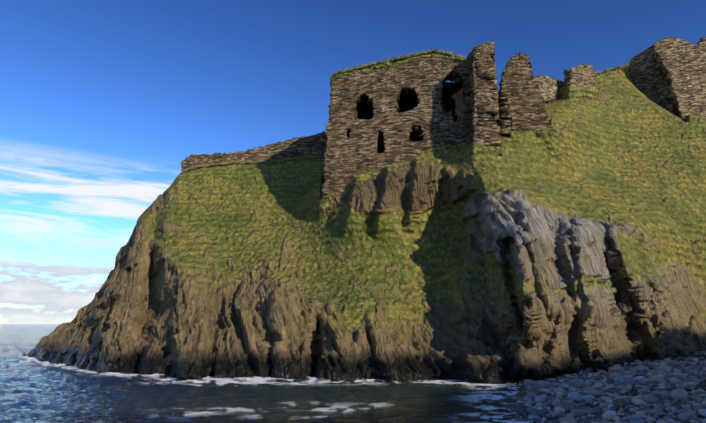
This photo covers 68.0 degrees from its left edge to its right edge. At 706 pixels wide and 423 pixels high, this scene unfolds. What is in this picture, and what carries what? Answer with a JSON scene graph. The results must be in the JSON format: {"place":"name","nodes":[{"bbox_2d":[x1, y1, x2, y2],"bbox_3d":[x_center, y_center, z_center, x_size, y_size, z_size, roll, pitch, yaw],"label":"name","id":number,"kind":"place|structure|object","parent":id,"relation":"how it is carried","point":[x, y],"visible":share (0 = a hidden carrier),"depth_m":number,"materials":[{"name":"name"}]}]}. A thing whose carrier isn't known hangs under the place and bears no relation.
{"place":"outdoors","nodes":[
{"label":"outdoors","id":0,"kind":"place"},
{"bbox_2d":[0,324,530,422],"bbox_3d":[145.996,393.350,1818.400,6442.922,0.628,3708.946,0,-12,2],"label":"sea water","id":1,"kind":"structure","parent":0,"point":[33,390],"depth_m":26.72,"materials":[{"name":"blue liquid"}]},
{"bbox_2d":[346,388,369,391],"bbox_3d":[0.232,10.321,29.667,1.652,0.599,1.176,0,-12,2],"label":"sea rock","id":2,"kind":"object","parent":1,"relation":"in","point":[358,390],"visible":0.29,"depth_m":29.42,"materials":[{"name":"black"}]},
{"bbox_2d":[0,0,705,323],"label":"sky","id":3,"kind":"structure","parent":0,"point":[103,103],"materials":[{"name":"blue"}]},
{"bbox_2d":[23,67,705,383],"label":"headland terrain","id":4,"kind":"structure","parent":0,"point":[572,240],"depth_m":48.84,"materials":[{"name":"green plant"}]},
{"bbox_2d":[181,131,326,171],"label":"castle wall","id":5,"kind":"structure","parent":4,"relation":"on","point":[312,145],"depth_m":72.55,"materials":[{"name":"stone"}]},
{"bbox_2d":[321,55,471,213],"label":"castle wall","id":6,"kind":"structure","parent":4,"relation":"on","point":[352,147],"depth_m":58.03,"materials":[{"name":"stone"}]},
{"bbox_2d":[330,53,467,82],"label":"roof","id":7,"kind":"structure","parent":6,"relation":"on","point":[399,63],"depth_m":59.41,"materials":[{"name":"green plant"}]},
{"bbox_2d":[182,49,628,171],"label":"grass tufts","id":8,"kind":"object","parent":4,"relation":"on","point":[423,52],"visible":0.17,"depth_m":60.59,"materials":[{"name":"green plant"}]},
{"bbox_2d":[357,82,464,152],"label":"window openings","id":9,"kind":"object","parent":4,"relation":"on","point":[453,99],"visible":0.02,"depth_m":62.17,"materials":[{"name":"black"}]},
{"bbox_2d":[498,91,511,137],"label":"castle wall","id":10,"kind":"structure","parent":4,"relation":"on","point":[504,113],"depth_m":55.90,"materials":[{"name":"stone"}]},
{"bbox_2d":[499,52,551,131],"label":"castle wall","id":11,"kind":"structure","parent":4,"relation":"on","point":[518,81],"depth_m":58.05,"materials":[{"name":"stone"}]},
{"bbox_2d":[534,75,564,102],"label":"castle wall","id":12,"kind":"structure","parent":4,"relation":"on","point":[549,87],"depth_m":68.95,"materials":[{"name":"stone"}]},
{"bbox_2d":[563,64,596,86],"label":"castle wall","id":13,"kind":"structure","parent":4,"relation":"on","point":[582,75],"depth_m":70.08,"materials":[{"name":"stone"}]},
{"bbox_2d":[627,45,676,114],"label":"castle wall","id":14,"kind":"structure","parent":4,"relation":"on","point":[645,76],"depth_m":77.22,"materials":[{"name":"stone"}]},
{"bbox_2d":[649,36,705,120],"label":"castle wall","id":15,"kind":"structure","parent":4,"relation":"on","point":[680,64],"depth_m":72.49,"materials":[{"name":"stone"}]},
{"bbox_2d":[466,40,501,155],"bbox_3d":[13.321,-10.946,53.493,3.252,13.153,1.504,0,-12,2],"label":"castle wall","id":16,"kind":"structure","parent":0,"point":[479,93],"depth_m":53.12,"materials":[{"name":"stone"}]},
{"bbox_2d":[498,351,705,422],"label":"pebble beach","id":17,"kind":"structure","parent":0,"point":[545,412],"depth_m":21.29,"materials":[{"name":"grey stone"}]}
]}

